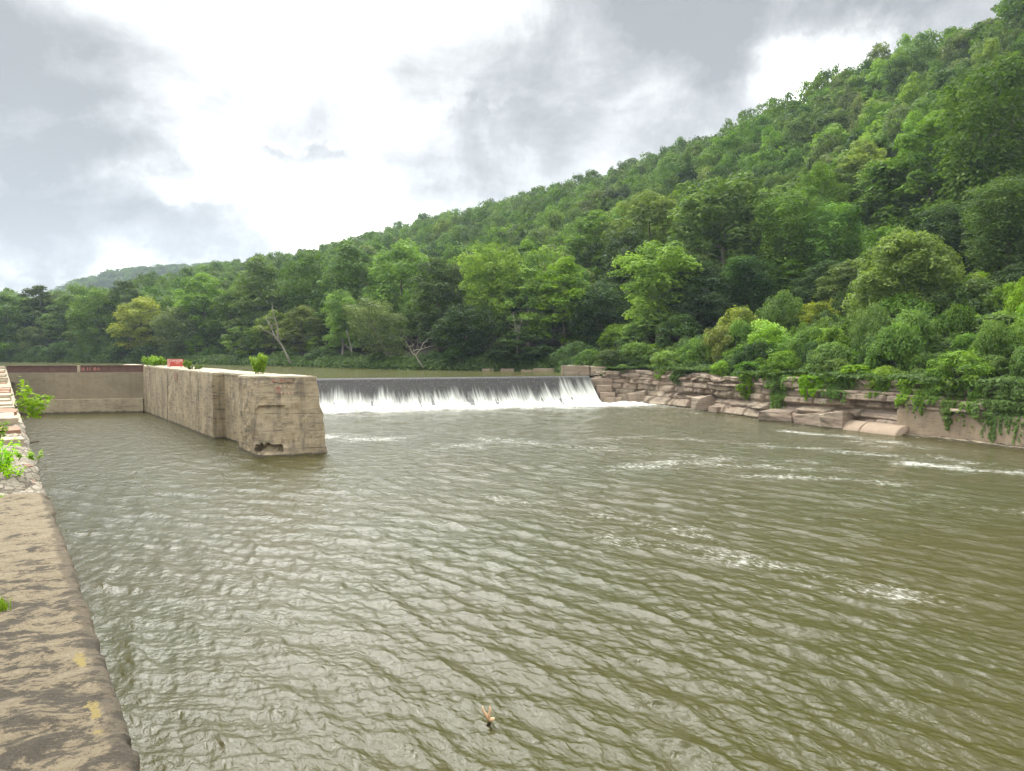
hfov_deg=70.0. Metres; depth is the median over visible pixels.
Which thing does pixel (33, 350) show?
shore bush
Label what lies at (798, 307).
shrub
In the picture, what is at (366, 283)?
tree
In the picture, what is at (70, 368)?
rusty beam
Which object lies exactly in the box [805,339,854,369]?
shrub
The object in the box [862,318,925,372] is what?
shrub
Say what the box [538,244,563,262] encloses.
tree
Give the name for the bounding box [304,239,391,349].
tree
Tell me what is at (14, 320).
tree
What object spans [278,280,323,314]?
tree
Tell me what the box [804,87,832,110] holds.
tree
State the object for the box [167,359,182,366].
warning sign
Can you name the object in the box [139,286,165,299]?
tree
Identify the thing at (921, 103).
tree
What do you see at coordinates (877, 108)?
tree
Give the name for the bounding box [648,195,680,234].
tree
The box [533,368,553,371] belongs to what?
shore stone
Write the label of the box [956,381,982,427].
hanging vine
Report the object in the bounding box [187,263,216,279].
tree
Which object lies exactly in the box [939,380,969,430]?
hanging vine
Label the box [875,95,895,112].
tree
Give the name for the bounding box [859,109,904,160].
tree
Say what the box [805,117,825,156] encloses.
tree
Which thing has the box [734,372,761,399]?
hanging vine
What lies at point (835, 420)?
boulder
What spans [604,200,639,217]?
tree
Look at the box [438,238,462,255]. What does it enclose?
tree
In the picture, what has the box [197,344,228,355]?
shore bush
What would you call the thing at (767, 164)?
tree
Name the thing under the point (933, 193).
tree
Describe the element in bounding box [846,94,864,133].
tree
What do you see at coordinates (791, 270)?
tree
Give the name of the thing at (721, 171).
tree
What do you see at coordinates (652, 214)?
tree
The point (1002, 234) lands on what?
tree
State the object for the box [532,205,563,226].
tree
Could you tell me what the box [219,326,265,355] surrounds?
tree
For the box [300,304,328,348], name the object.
tree
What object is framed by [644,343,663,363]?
shrub
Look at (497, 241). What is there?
tree
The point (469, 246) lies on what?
tree
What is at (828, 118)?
tree
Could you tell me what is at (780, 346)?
shrub
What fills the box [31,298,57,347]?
tree
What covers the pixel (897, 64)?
tree
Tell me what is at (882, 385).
hanging vine
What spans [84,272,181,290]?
hill
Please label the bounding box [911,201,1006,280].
tree
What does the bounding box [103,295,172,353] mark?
tree
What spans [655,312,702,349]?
shrub
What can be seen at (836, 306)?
shrub
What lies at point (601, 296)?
tree
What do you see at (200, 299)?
tree
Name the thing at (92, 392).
lock bulkhead
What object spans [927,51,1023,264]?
tree
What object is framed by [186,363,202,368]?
wall shrub
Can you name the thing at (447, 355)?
shore bush
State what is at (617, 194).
tree
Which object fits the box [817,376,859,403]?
hanging vine
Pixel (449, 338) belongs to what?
tree
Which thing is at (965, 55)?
tree
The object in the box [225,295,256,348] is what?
tree
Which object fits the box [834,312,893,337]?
shrub
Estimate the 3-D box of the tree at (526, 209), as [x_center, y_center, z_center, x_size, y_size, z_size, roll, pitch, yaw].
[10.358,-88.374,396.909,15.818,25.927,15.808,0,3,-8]
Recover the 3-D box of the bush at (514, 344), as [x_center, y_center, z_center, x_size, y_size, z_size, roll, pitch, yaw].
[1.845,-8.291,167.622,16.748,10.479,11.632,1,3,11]
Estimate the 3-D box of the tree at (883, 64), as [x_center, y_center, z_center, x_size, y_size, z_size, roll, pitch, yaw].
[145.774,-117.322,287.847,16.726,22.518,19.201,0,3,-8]
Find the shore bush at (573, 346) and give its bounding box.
[546,341,600,367]
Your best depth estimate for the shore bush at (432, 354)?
176.49 m
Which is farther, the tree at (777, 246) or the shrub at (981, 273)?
the tree at (777, 246)
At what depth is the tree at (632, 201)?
261.76 m
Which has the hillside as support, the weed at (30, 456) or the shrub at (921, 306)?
the shrub at (921, 306)
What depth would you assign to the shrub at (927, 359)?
89.53 m
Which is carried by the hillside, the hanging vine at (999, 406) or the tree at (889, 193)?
the tree at (889, 193)
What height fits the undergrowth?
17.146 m
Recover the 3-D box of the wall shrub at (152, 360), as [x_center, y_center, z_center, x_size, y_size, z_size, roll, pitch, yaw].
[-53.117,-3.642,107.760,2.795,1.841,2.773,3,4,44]
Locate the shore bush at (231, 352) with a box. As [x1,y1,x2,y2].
[226,347,255,357]
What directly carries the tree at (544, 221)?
on the hillside
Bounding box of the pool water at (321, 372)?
[0,362,595,382]
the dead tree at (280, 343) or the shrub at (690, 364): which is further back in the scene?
the dead tree at (280, 343)
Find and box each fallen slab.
[842,420,867,430]
[860,422,908,435]
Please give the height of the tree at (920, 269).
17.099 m
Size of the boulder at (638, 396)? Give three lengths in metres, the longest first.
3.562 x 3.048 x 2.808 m
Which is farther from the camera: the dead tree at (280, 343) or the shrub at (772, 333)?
the dead tree at (280, 343)
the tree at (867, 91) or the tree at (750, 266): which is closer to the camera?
the tree at (750, 266)
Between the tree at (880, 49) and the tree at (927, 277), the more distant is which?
the tree at (880, 49)
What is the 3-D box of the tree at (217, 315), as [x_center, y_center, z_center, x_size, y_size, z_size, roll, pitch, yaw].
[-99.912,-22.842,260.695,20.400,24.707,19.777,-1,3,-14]
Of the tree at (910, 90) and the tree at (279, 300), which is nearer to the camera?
the tree at (910, 90)
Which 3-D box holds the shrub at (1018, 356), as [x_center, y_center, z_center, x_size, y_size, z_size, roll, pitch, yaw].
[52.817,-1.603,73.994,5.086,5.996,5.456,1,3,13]
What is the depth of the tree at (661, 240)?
207.70 m
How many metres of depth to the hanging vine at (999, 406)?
71.79 m
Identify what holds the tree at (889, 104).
on the hillside
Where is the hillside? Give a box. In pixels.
[2,78,1023,377]
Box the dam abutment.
[561,365,621,402]
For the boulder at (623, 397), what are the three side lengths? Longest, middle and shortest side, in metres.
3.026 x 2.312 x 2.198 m
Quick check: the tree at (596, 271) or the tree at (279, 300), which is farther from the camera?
the tree at (279, 300)
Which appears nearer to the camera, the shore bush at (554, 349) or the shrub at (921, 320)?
the shrub at (921, 320)
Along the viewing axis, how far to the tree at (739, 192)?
222.64 m
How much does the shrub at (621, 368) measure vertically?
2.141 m
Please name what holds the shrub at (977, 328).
on the hillside
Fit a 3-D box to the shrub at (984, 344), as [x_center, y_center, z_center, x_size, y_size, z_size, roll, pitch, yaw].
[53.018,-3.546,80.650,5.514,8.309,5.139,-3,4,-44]
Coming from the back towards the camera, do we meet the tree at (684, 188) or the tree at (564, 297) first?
the tree at (684, 188)
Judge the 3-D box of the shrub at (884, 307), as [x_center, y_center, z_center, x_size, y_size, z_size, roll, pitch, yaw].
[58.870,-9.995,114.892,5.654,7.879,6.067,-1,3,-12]
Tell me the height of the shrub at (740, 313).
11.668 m
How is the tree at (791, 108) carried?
on the hillside
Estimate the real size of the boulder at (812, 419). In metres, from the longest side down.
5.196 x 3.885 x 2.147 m
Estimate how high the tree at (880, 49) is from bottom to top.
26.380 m
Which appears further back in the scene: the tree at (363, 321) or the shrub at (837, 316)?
the tree at (363, 321)
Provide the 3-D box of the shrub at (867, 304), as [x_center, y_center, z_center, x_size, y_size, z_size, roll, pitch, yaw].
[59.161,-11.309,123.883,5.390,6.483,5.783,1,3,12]
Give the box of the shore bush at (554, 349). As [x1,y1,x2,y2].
[518,343,561,363]
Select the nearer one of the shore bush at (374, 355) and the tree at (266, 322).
the shore bush at (374, 355)
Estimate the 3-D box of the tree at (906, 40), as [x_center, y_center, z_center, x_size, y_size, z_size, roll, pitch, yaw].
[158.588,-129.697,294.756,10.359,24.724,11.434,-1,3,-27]
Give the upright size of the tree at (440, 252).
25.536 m
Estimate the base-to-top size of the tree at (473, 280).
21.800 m
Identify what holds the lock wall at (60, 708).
on the near bank
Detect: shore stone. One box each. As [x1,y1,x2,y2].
[500,368,513,370]
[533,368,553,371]
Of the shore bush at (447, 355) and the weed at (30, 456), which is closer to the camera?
the weed at (30, 456)
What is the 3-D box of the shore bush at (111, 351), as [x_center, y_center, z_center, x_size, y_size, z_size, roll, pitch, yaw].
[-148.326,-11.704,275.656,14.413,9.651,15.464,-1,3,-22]
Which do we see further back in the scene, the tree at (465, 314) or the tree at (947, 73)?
the tree at (947, 73)
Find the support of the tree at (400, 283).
on the hillside
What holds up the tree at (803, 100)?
on the hillside
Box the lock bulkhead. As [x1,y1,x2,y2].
[8,372,143,413]
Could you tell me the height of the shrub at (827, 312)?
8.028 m
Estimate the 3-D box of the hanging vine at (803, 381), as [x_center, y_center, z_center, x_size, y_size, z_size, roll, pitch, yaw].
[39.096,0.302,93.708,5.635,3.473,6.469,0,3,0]
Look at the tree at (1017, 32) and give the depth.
232.99 m
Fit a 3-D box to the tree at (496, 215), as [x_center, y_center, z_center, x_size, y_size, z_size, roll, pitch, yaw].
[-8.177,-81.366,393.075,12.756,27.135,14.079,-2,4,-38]
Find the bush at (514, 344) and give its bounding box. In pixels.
[485,327,553,365]
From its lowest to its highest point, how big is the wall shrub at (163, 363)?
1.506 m
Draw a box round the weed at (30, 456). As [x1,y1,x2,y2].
[15,449,42,464]
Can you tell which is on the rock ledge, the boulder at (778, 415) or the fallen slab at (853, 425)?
the boulder at (778, 415)
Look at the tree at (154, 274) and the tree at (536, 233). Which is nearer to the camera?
the tree at (536, 233)
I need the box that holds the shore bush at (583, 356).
[571,349,599,365]
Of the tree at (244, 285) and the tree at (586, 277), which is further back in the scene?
the tree at (244, 285)
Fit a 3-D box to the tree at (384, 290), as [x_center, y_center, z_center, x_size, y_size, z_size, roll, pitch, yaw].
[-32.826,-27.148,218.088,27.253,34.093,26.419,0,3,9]
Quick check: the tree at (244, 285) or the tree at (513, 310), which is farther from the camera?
the tree at (244, 285)
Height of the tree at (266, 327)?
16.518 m
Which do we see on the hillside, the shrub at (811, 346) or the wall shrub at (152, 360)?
the shrub at (811, 346)
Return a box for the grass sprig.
[0,595,11,611]
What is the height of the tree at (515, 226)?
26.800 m
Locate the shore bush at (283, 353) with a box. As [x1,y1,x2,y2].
[268,349,303,359]
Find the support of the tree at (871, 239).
on the hillside
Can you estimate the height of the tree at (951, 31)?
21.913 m
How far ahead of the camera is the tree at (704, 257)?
160.19 m
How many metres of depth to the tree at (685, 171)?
291.90 m
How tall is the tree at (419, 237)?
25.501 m
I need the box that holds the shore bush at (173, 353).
[161,347,193,357]
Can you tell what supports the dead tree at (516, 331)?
on the hillside
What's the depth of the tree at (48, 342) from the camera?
301.66 m
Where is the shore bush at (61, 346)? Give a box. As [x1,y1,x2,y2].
[36,341,84,361]
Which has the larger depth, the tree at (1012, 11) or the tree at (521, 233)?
the tree at (521, 233)
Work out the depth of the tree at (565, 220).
270.43 m
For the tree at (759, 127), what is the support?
on the hillside
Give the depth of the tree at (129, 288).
291.89 m
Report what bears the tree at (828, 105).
on the hillside
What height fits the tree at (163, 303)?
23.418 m
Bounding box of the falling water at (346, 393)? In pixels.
[316,376,601,409]
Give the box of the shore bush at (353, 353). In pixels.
[336,350,363,363]
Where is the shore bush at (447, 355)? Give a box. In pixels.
[439,347,471,366]
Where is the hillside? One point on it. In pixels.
(430, 346)
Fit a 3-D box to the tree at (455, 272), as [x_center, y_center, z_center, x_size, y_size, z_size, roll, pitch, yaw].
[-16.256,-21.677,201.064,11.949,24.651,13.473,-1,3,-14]
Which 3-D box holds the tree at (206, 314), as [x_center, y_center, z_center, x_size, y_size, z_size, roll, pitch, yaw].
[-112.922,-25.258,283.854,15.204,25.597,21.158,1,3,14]
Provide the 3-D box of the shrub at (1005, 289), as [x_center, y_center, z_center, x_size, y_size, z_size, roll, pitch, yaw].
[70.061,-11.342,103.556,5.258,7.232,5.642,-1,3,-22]
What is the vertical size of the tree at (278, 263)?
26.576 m
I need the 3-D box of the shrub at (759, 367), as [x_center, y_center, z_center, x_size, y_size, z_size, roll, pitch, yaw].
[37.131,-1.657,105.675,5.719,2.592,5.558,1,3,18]
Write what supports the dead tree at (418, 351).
on the hillside
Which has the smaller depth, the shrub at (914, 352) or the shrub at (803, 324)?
the shrub at (914, 352)
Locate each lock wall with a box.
[0,366,139,770]
[123,364,326,457]
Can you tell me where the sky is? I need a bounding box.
[0,0,1002,296]
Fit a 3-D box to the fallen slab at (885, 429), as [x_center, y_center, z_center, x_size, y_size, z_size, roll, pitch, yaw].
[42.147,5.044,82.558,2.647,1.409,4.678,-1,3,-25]
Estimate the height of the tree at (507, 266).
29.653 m
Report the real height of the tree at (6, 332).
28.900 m
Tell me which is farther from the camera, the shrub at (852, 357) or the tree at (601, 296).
the tree at (601, 296)
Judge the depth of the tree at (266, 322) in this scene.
261.50 m
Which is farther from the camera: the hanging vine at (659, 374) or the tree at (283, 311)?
the tree at (283, 311)
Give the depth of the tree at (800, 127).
275.82 m
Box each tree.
[0,287,22,341]
[0,289,42,343]
[0,314,13,342]
[1,302,37,340]
[14,284,59,346]
[15,326,48,349]
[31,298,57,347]
[35,293,95,344]
[39,324,70,350]
[58,282,90,328]
[61,326,89,345]
[65,288,127,349]
[91,278,148,351]
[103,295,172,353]
[109,328,129,353]
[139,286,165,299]
[142,270,168,290]
[143,319,172,348]
[150,305,199,355]
[153,296,179,348]
[171,272,227,351]
[181,282,208,346]
[184,335,206,354]
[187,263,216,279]
[197,319,226,346]
[200,288,229,346]
[202,288,253,346]
[218,256,293,352]
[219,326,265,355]
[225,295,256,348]
[229,270,262,318]
[244,308,288,346]
[249,309,292,354]
[259,306,291,363]
[263,310,302,342]
[265,298,287,348]
[272,257,284,270]
[273,250,338,350]
[276,305,326,356]
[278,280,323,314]
[284,253,314,271]
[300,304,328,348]
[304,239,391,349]
[305,336,325,352]
[311,307,331,345]
[322,288,361,354]
[324,310,359,352]
[342,297,410,357]
[344,331,352,354]
[350,301,373,351]
[358,238,435,347]
[358,266,375,304]
[359,244,376,257]
[362,300,403,351]
[370,300,398,344]
[393,271,415,296]
[396,299,432,348]
[400,273,418,331]
[406,338,433,367]
[408,256,465,352]
[413,229,426,246]
[419,242,442,259]
[427,303,509,356]
[429,218,452,238]
[432,261,469,314]
[437,242,461,258]
[437,311,481,348]
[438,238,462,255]
[443,248,466,266]
[445,257,476,280]
[454,240,523,351]
[457,272,493,341]
[461,226,484,243]
[462,242,481,250]
[483,244,522,333]
[484,235,503,250]
[489,210,507,228]
[490,222,516,243]
[496,224,528,246]
[497,265,559,354]
[498,281,533,342]
[509,314,521,353]
[512,228,524,248]
[513,236,543,256]
[517,198,540,222]
[519,226,564,249]
[520,245,560,338]
[523,256,607,354]
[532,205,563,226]
[538,208,564,238]
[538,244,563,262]
[538,283,587,345]
[539,253,592,269]
[546,220,576,250]
[556,209,620,281]
[557,218,578,244]
[561,206,587,232]
[561,266,592,307]
[568,281,634,353]
[576,188,615,213]
[576,268,602,312]
[583,221,624,274]
[585,287,632,340]
[588,265,602,306]
[591,223,656,323]
[594,211,616,224]
[596,323,626,350]
[600,187,699,272]
[604,173,633,187]
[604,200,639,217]
[605,183,631,211]
[605,196,628,212]
[607,240,705,340]
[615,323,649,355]
[621,271,641,304]
[622,194,642,217]
[626,167,643,179]
[627,179,665,201]
[630,290,656,341]
[645,233,672,250]
[645,288,675,337]
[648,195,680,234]
[655,162,695,192]
[655,219,676,240]
[659,172,681,196]
[661,255,727,327]
[665,136,686,156]
[665,169,788,294]
[665,287,748,336]
[668,181,703,200]
[671,254,729,323]
[676,199,701,226]
[677,150,696,182]
[677,162,697,186]
[691,143,729,180]
[697,165,714,183]
[705,174,723,196]
[706,164,730,181]
[709,184,754,205]
[709,254,772,314]
[710,130,745,155]
[710,154,735,180]
[716,255,778,317]
[717,204,765,258]
[726,164,769,191]
[735,142,764,165]
[744,114,773,150]
[748,188,826,294]
[749,187,780,207]
[752,151,779,189]
[756,97,786,124]
[756,139,786,171]
[756,160,787,188]
[758,171,786,192]
[760,125,783,165]
[763,259,815,310]
[766,185,837,273]
[770,145,809,184]
[779,100,808,117]
[780,110,816,152]
[785,179,814,224]
[791,258,850,308]
[792,104,811,140]
[792,160,850,260]
[794,201,867,302]
[795,80,813,107]
[802,122,851,167]
[802,133,841,170]
[804,73,829,109]
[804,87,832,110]
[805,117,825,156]
[807,108,851,141]
[808,100,835,126]
[810,259,878,307]
[811,166,861,214]
[819,145,848,173]
[821,228,859,288]
[824,160,935,256]
[828,69,854,102]
[829,72,875,116]
[833,130,876,157]
[834,137,898,222]
[835,87,861,123]
[837,131,897,175]
[840,224,985,319]
[843,98,871,132]
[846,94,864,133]
[846,225,876,260]
[851,59,879,92]
[851,225,887,272]
[852,134,876,175]
[853,97,884,135]
[853,227,916,278]
[855,58,893,97]
[856,102,889,134]
[858,110,986,239]
[859,67,901,101]
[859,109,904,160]
[866,41,891,58]
[871,92,896,100]
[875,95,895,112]
[875,100,908,116]
[881,101,919,164]
[882,48,928,88]
[882,56,912,96]
[891,32,915,62]
[894,110,927,190]
[894,255,949,294]
[895,70,934,107]
[899,90,951,167]
[904,72,937,104]
[905,28,943,76]
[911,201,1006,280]
[913,183,945,202]
[920,200,988,257]
[923,60,947,93]
[923,85,976,182]
[925,31,977,66]
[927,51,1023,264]
[928,60,976,95]
[934,26,966,48]
[935,32,973,71]
[943,57,975,74]
[944,51,982,69]
[944,199,987,270]
[947,62,976,95]
[954,17,1012,48]
[958,170,1023,279]
[963,20,1008,60]
[964,74,1022,126]
[968,27,1014,69]
[969,37,1006,87]
[984,177,1021,263]
[990,0,1022,22]
[992,0,1023,29]
[996,46,1018,88]
[997,19,1022,54]
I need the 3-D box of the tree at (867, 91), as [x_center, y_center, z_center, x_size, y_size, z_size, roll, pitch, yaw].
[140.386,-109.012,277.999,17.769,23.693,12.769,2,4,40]
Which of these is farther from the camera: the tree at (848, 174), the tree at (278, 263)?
the tree at (278, 263)
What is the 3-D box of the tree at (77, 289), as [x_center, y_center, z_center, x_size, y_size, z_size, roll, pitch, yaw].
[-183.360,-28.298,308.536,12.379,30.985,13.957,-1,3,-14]
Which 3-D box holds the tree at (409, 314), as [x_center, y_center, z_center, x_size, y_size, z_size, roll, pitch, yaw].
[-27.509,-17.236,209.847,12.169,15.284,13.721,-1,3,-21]
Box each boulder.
[615,394,627,400]
[626,390,646,401]
[691,395,715,410]
[708,406,720,412]
[758,409,794,422]
[794,412,828,426]
[819,411,855,429]
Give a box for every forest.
[0,21,1016,345]
[246,18,1023,352]
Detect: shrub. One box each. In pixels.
[0,417,10,443]
[0,438,21,472]
[141,355,163,365]
[157,358,166,365]
[182,360,191,366]
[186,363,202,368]
[249,352,268,373]
[594,349,629,369]
[614,364,630,371]
[618,340,659,369]
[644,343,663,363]
[649,346,681,369]
[650,349,686,370]
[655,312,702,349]
[672,337,689,349]
[675,333,712,361]
[675,338,711,370]
[685,362,700,374]
[701,323,740,363]
[708,360,736,376]
[714,305,761,348]
[718,354,751,369]
[721,342,754,359]
[722,317,760,356]
[730,339,776,365]
[731,361,761,377]
[736,317,792,350]
[748,326,786,359]
[753,365,763,377]
[754,287,804,333]
[755,349,805,379]
[763,334,804,357]
[775,315,799,333]
[784,301,809,315]
[786,320,808,350]
[786,324,833,364]
[790,300,840,327]
[797,339,818,363]
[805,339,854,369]
[809,308,840,327]
[810,315,837,329]
[814,358,851,376]
[815,326,850,360]
[826,297,841,310]
[826,364,880,383]
[829,310,877,345]
[830,285,874,319]
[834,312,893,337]
[834,314,848,323]
[842,302,870,318]
[847,300,895,349]
[847,346,864,363]
[850,280,886,303]
[851,334,893,370]
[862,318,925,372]
[867,364,904,388]
[871,300,898,318]
[876,290,937,323]
[890,282,955,315]
[891,308,920,323]
[891,330,919,358]
[895,306,943,350]
[904,368,925,378]
[907,351,936,371]
[916,319,964,340]
[921,331,973,351]
[924,348,994,392]
[925,275,1021,315]
[932,303,978,340]
[941,286,972,312]
[952,331,976,353]
[959,270,999,305]
[960,313,1021,345]
[970,317,1018,375]
[977,321,1012,354]
[981,280,1023,312]
[982,354,1012,378]
[985,262,1023,296]
[992,310,1012,314]
[1001,277,1023,313]
[1006,301,1023,341]
[1006,344,1023,376]
[1008,318,1023,345]
[1009,341,1023,363]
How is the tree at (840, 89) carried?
on the hillside
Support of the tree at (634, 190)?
on the hillside
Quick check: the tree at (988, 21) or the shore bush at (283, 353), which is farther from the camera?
the tree at (988, 21)
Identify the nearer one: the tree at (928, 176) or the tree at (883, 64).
the tree at (928, 176)
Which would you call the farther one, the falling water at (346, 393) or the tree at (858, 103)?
the tree at (858, 103)
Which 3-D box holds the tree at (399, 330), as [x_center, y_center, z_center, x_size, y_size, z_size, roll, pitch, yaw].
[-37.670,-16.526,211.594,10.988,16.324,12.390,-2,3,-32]
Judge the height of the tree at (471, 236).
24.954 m
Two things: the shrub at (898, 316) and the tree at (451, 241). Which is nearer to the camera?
the shrub at (898, 316)
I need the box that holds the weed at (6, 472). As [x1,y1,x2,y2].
[0,463,26,477]
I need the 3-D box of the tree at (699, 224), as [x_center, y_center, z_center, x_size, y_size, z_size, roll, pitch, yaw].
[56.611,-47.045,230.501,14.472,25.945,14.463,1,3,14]
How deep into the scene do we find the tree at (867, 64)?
295.03 m
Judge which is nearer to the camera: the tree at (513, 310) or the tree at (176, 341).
the tree at (513, 310)
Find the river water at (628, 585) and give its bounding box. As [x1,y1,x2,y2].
[20,401,1023,770]
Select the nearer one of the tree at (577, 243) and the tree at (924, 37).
the tree at (577, 243)
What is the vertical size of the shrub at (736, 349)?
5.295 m
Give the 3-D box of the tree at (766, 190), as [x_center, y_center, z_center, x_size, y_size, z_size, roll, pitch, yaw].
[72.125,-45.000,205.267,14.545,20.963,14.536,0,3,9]
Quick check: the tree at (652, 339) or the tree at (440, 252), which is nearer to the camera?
the tree at (652, 339)
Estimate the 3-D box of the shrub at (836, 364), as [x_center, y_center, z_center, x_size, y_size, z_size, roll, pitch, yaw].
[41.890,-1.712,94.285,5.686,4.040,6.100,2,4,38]
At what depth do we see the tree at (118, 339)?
282.96 m
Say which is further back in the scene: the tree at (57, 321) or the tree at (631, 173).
the tree at (631, 173)
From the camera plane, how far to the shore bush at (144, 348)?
266.01 m
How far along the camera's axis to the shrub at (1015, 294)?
99.73 m
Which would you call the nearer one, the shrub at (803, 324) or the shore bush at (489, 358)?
the shrub at (803, 324)
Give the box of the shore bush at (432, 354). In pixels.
[412,350,441,366]
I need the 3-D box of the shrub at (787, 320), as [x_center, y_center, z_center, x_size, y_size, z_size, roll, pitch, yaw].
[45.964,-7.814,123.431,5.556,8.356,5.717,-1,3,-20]
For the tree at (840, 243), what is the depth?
148.94 m
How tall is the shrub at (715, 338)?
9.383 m
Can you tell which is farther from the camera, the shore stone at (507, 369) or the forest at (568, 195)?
the forest at (568, 195)
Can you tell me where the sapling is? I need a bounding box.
[11,376,55,418]
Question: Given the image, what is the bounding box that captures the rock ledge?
[594,369,1023,424]
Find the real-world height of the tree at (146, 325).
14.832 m
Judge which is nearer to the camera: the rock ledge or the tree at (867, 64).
the rock ledge
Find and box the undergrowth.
[0,280,1023,384]
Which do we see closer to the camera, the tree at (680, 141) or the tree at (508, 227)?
the tree at (508, 227)
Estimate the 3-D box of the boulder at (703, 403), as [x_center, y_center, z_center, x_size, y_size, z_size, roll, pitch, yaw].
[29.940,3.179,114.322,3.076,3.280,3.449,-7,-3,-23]
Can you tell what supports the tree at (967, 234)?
on the hillside
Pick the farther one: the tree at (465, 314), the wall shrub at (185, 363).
the tree at (465, 314)
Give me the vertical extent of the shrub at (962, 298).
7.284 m
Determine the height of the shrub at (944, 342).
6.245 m
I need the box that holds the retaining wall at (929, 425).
[897,409,1023,448]
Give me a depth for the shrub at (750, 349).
110.56 m
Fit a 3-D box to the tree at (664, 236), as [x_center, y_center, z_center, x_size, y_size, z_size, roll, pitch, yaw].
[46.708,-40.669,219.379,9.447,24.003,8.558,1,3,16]
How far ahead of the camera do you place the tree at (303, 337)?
221.69 m
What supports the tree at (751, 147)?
on the hillside
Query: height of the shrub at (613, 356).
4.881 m
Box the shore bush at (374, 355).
[364,350,393,364]
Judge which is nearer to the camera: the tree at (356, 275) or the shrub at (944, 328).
the shrub at (944, 328)
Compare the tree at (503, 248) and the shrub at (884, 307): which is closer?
the shrub at (884, 307)
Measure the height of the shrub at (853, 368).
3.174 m
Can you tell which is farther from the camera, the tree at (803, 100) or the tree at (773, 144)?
the tree at (803, 100)
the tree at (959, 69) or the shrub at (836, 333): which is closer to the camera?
the shrub at (836, 333)
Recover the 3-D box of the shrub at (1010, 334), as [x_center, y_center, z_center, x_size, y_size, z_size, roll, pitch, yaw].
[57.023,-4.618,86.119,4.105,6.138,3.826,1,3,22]
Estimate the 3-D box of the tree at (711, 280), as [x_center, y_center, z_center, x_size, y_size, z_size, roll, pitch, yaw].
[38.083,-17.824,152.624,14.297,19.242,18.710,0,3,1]
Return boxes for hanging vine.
[653,369,672,379]
[669,369,695,384]
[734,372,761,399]
[763,373,799,408]
[787,374,832,400]
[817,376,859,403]
[861,378,903,397]
[894,379,920,412]
[911,380,930,418]
[922,380,944,411]
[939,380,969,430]
[955,382,1023,444]
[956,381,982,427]
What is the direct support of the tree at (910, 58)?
on the hillside
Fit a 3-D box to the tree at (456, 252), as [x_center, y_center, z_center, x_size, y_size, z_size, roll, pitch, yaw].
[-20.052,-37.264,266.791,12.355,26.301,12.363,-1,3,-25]
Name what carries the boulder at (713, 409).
on the rock ledge
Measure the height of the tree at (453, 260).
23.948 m
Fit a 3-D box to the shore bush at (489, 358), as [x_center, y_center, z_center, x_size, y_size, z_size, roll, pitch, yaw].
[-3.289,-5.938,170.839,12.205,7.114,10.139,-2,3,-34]
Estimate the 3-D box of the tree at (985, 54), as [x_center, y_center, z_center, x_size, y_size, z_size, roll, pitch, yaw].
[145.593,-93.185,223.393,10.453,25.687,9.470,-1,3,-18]
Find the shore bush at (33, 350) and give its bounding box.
[13,344,59,361]
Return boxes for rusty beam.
[6,365,143,372]
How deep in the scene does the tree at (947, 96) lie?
187.55 m
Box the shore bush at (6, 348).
[0,342,27,361]
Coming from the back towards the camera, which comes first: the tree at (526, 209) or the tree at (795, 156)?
the tree at (526, 209)
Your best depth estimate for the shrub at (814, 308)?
122.26 m
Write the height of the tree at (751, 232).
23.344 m
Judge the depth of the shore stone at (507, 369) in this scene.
164.15 m
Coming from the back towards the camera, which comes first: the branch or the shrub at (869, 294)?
the shrub at (869, 294)
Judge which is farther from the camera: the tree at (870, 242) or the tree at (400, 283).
the tree at (400, 283)
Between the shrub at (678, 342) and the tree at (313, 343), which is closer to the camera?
the shrub at (678, 342)
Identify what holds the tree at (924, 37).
on the hillside
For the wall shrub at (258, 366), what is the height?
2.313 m
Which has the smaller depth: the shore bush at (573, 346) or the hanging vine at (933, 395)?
the hanging vine at (933, 395)
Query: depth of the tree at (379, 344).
186.85 m
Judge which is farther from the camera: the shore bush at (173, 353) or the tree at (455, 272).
the shore bush at (173, 353)
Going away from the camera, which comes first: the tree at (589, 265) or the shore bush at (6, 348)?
the tree at (589, 265)
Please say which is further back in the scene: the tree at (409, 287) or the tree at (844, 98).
the tree at (844, 98)
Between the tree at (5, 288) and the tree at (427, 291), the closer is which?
the tree at (427, 291)
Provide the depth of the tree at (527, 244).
248.55 m
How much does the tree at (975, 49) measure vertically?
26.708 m
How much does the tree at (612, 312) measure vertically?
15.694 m
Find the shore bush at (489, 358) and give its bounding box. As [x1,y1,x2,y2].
[475,346,523,370]
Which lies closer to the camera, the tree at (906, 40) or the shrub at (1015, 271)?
the shrub at (1015, 271)
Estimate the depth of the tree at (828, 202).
166.06 m
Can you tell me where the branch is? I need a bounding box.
[482,706,494,726]
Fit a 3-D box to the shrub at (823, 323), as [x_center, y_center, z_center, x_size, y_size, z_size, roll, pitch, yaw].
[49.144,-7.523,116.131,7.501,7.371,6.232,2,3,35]
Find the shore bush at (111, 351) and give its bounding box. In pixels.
[99,343,135,362]
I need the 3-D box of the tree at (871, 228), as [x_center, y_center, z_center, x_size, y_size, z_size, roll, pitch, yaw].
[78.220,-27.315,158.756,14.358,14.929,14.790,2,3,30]
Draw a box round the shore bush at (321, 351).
[301,346,337,360]
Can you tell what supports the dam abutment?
on the hillside
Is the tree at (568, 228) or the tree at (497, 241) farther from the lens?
the tree at (497, 241)
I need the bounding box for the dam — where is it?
[323,379,601,408]
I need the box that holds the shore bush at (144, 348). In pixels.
[131,344,163,359]
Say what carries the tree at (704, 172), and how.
on the hillside
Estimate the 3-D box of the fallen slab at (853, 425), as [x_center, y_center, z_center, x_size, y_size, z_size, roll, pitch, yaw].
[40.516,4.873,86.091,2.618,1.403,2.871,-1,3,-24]

